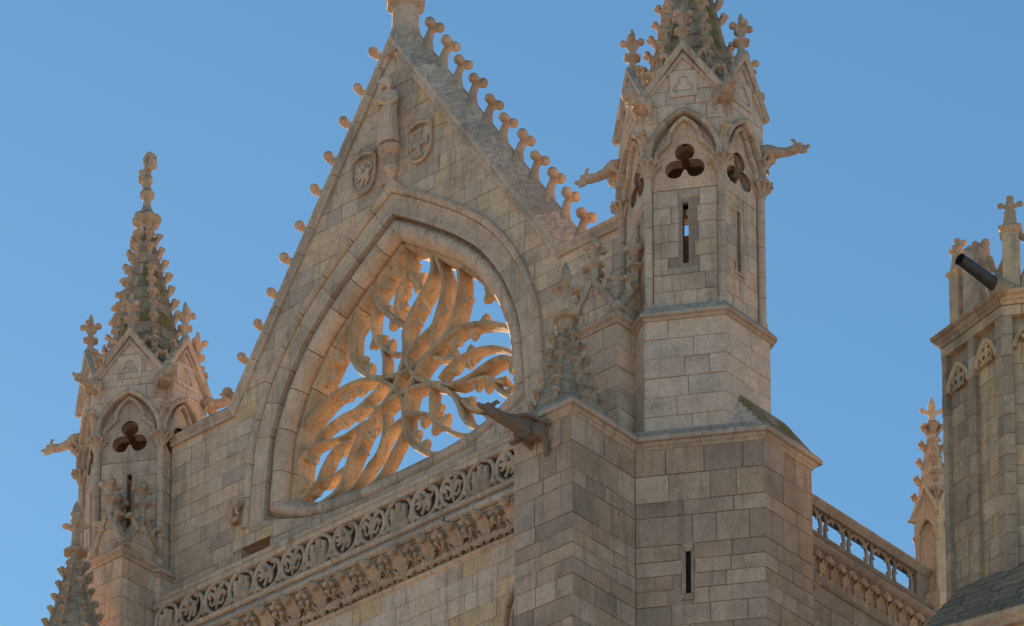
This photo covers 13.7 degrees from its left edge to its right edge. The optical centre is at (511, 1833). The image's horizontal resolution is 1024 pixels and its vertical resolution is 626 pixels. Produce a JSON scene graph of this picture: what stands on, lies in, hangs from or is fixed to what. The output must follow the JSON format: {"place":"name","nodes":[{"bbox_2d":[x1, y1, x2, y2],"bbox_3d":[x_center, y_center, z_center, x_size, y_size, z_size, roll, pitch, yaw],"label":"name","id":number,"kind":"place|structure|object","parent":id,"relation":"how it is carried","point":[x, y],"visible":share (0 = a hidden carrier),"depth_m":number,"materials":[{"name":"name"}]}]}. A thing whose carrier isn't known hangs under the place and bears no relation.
{"place":"outdoors","nodes":[
{"label":"outdoors","id":0,"kind":"place"},
{"bbox_2d":[170,0,618,622],"bbox_3d":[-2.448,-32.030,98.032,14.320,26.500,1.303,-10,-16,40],"label":"gable wall","id":1,"kind":"structure","parent":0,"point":[474,194],"depth_m":99.23,"materials":[{"name":"stone"}]},
{"bbox_2d":[69,152,211,615],"bbox_3d":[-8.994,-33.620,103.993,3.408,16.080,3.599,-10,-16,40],"label":"corner turret","id":2,"kind":"object","parent":1,"relation":"attached to","point":[132,423],"visible":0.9,"depth_m":103.13,"materials":[{"name":"stone"}]},
{"bbox_2d":[41,433,79,455],"bbox_3d":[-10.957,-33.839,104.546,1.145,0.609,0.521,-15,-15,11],"label":"gargoyle","id":3,"kind":"object","parent":2,"relation":"attached to","point":[65,445],"visible":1,"depth_m":104.49,"materials":[{"name":"stone"}]},
{"bbox_2d":[72,372,103,405],"bbox_3d":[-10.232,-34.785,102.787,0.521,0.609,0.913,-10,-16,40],"label":"gargoyle","id":4,"kind":"object","parent":2,"relation":"attached to","point":[94,387],"visible":1,"depth_m":102.78,"materials":[{"name":"stone"}]},
{"bbox_2d":[87,472,168,625],"bbox_3d":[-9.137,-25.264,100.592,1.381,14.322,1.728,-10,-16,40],"label":"gabled pier","id":5,"kind":"structure","parent":2,"relation":"attached to","point":[124,565],"depth_m":101.18,"materials":[{"name":"beige stone"}]},
{"bbox_2d":[41,501,104,625],"bbox_3d":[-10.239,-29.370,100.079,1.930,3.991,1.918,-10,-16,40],"label":"crocketed pinnacle","id":6,"kind":"object","parent":5,"relation":"attached to","point":[74,605],"visible":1,"depth_m":99.71,"materials":[{"name":"grey stone"}]},
{"bbox_2d":[153,363,176,396],"bbox_3d":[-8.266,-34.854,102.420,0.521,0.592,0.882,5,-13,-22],"label":"gargoyle","id":7,"kind":"object","parent":2,"relation":"attached to","point":[164,378],"visible":1,"depth_m":102.44,"materials":[{"name":"stone"}]},
{"bbox_2d":[200,393,230,416],"bbox_3d":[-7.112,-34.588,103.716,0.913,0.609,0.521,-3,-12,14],"label":"gargoyle","id":8,"kind":"object","parent":2,"relation":"attached to","point":[210,406],"visible":0.81,"depth_m":103.62,"materials":[{"name":"stone"}]},
{"bbox_2d":[225,497,242,525],"bbox_3d":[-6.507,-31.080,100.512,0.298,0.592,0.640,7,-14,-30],"label":"carved beast","id":9,"kind":"object","parent":1,"relation":"attached to","point":[232,509],"visible":1,"depth_m":100.45,"materials":[{"name":"stone"}]},
{"bbox_2d":[352,146,376,194],"bbox_3d":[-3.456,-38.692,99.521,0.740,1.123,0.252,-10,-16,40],"label":"carved shield","id":10,"kind":"object","parent":1,"relation":"attached to","point":[364,173],"visible":1,"depth_m":99.48,"materials":[{"name":"stone"}]},
{"bbox_2d":[378,141,403,178],"bbox_3d":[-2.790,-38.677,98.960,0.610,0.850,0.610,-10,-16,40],"label":"statue corbel","id":11,"kind":"object","parent":1,"relation":"attached to","point":[389,152],"visible":1,"depth_m":98.82,"materials":[{"name":"stone"}]},
{"bbox_2d":[374,75,400,145],"bbox_3d":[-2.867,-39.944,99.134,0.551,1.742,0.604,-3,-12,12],"label":"saint statue","id":12,"kind":"object","parent":11,"relation":"on","point":[386,103],"visible":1,"depth_m":98.94,"materials":[{"name":"stone"}]},
{"bbox_2d":[289,242,513,502],"bbox_3d":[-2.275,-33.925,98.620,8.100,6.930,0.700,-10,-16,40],"label":"tracery window","id":13,"kind":"structure","parent":1,"relation":"attached to","point":[407,387],"depth_m":98.68,"materials":[{"name":"stone"}]},
{"bbox_2d":[407,114,432,162],"bbox_3d":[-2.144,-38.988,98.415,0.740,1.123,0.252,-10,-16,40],"label":"carved shield","id":14,"kind":"object","parent":1,"relation":"attached to","point":[419,142],"visible":1,"depth_m":98.37,"materials":[{"name":"stone"}]},
{"bbox_2d":[0,0,1023,625],"label":"sky","id":15,"kind":"structure","parent":0,"point":[910,113],"materials":[{"name":"blue"}]},
{"bbox_2d":[929,286,1023,600],"bbox_3d":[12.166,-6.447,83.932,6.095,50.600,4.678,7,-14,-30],"label":"octagonal tower","id":16,"kind":"structure","parent":0,"point":[980,345],"depth_m":87.46,"materials":[{"name":"grey stone"}]},
{"bbox_2d":[924,562,1023,625],"bbox_3d":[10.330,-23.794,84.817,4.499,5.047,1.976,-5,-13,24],"label":"stone roof","id":17,"kind":"structure","parent":16,"relation":"attached to","point":[996,599],"depth_m":85.07,"materials":[{"name":"grey stone"}]},
{"bbox_2d":[945,196,1023,322],"bbox_3d":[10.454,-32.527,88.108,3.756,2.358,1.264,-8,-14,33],"label":"openwork crown","id":18,"kind":"object","parent":16,"relation":"on","point":[967,291],"visible":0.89,"depth_m":88.51,"materials":[{"name":"stone"}]},
{"bbox_2d":[955,253,1021,298],"bbox_3d":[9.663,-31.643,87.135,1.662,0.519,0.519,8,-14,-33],"label":"rain spout","id":19,"kind":"object","parent":16,"relation":"attached to","point":[997,287],"visible":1,"depth_m":87.00,"materials":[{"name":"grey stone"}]},
{"label":"ground","id":20,"kind":"structure","parent":0,"visible":0},
{"bbox_2d":[317,539,514,625],"bbox_3d":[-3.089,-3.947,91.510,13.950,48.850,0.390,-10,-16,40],"label":"front wall","id":21,"kind":"structure","parent":20,"relation":"on","point":[478,590],"depth_m":94.67,"materials":[{"name":"stone"}]},
{"bbox_2d":[200,484,514,625],"bbox_3d":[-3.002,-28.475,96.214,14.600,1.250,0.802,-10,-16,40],"label":"leaf cornice","id":22,"kind":"structure","parent":21,"relation":"on","point":[460,535],"depth_m":96.03,"materials":[{"name":"stone"}]},
{"bbox_2d":[153,436,513,625],"bbox_3d":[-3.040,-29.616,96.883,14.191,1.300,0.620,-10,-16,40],"label":"roundel parapet","id":23,"kind":"structure","parent":22,"relation":"on","point":[480,469],"depth_m":97.29,"materials":[{"name":"stone"}]},
{"bbox_2d":[503,394,822,625],"bbox_3d":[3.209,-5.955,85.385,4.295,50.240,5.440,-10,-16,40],"label":"stair tower","id":24,"kind":"structure","parent":20,"relation":"on","point":[616,524],"depth_m":89.37,"materials":[{"name":"brown stone"}]},
{"bbox_2d":[476,400,550,457],"bbox_3d":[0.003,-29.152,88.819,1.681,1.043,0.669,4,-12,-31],"label":"gargoyle","id":25,"kind":"object","parent":24,"relation":"attached to","point":[528,430],"visible":1,"depth_m":88.81,"materials":[{"name":"stone"}]},
{"bbox_2d":[526,262,612,417],"bbox_3d":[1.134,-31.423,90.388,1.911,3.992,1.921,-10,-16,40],"label":"crocketed pinnacle","id":26,"kind":"object","parent":24,"relation":"on","point":[567,374],"visible":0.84,"depth_m":89.96,"materials":[{"name":"grey stone"}]},
{"bbox_2d":[571,234,642,432],"bbox_3d":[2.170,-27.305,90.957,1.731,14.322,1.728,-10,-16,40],"label":"gabled pier","id":27,"kind":"structure","parent":24,"relation":"on","point":[607,319],"depth_m":91.30,"materials":[{"name":"beige stone"}]},
{"bbox_2d":[607,0,776,432],"bbox_3d":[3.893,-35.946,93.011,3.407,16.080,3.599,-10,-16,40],"label":"corner turret","id":28,"kind":"object","parent":24,"relation":"on","point":[703,335],"visible":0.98,"depth_m":91.66,"materials":[{"name":"stone"}]},
{"bbox_2d":[574,158,620,187],"bbox_3d":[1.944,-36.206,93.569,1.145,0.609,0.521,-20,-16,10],"label":"gargoyle","id":29,"kind":"object","parent":28,"relation":"attached to","point":[611,168],"visible":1,"depth_m":93.51,"materials":[{"name":"stone"}]},
{"bbox_2d":[621,86,653,125],"bbox_3d":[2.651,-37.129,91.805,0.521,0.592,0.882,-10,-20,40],"label":"gargoyle","id":30,"kind":"object","parent":28,"relation":"attached to","point":[640,105],"visible":1,"depth_m":91.77,"materials":[{"name":"stone"}]},
{"bbox_2d":[711,72,737,113],"bbox_3d":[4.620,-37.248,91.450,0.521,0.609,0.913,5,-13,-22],"label":"gargoyle","id":31,"kind":"object","parent":28,"relation":"attached to","point":[724,94],"visible":1,"depth_m":91.52,"materials":[{"name":"stone"}]},
{"bbox_2d":[760,139,809,176],"bbox_3d":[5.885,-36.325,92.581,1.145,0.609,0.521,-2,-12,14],"label":"gargoyle","id":32,"kind":"object","parent":28,"relation":"attached to","point":[795,148],"visible":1,"depth_m":92.47,"materials":[{"name":"stone"}]},
{"bbox_2d":[813,549,929,625],"bbox_3d":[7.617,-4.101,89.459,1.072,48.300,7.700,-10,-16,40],"label":"side wall","id":33,"kind":"structure","parent":20,"relation":"on","point":[843,595],"depth_m":94.09,"materials":[{"name":"grey stone"}]},
{"bbox_2d":[812,493,935,619],"bbox_3d":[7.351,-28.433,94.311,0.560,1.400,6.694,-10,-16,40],"label":"side parapet","id":34,"kind":"structure","parent":33,"relation":"on","point":[917,573],"depth_m":94.94,"materials":[{"name":"grey stone"}]},
{"bbox_2d":[907,398,946,612],"bbox_3d":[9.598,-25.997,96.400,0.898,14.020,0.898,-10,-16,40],"label":"carved pinnacle","id":35,"kind":"object","parent":33,"relation":"on","point":[927,519],"visible":0.79,"depth_m":97.00,"materials":[{"name":"beige stone"}]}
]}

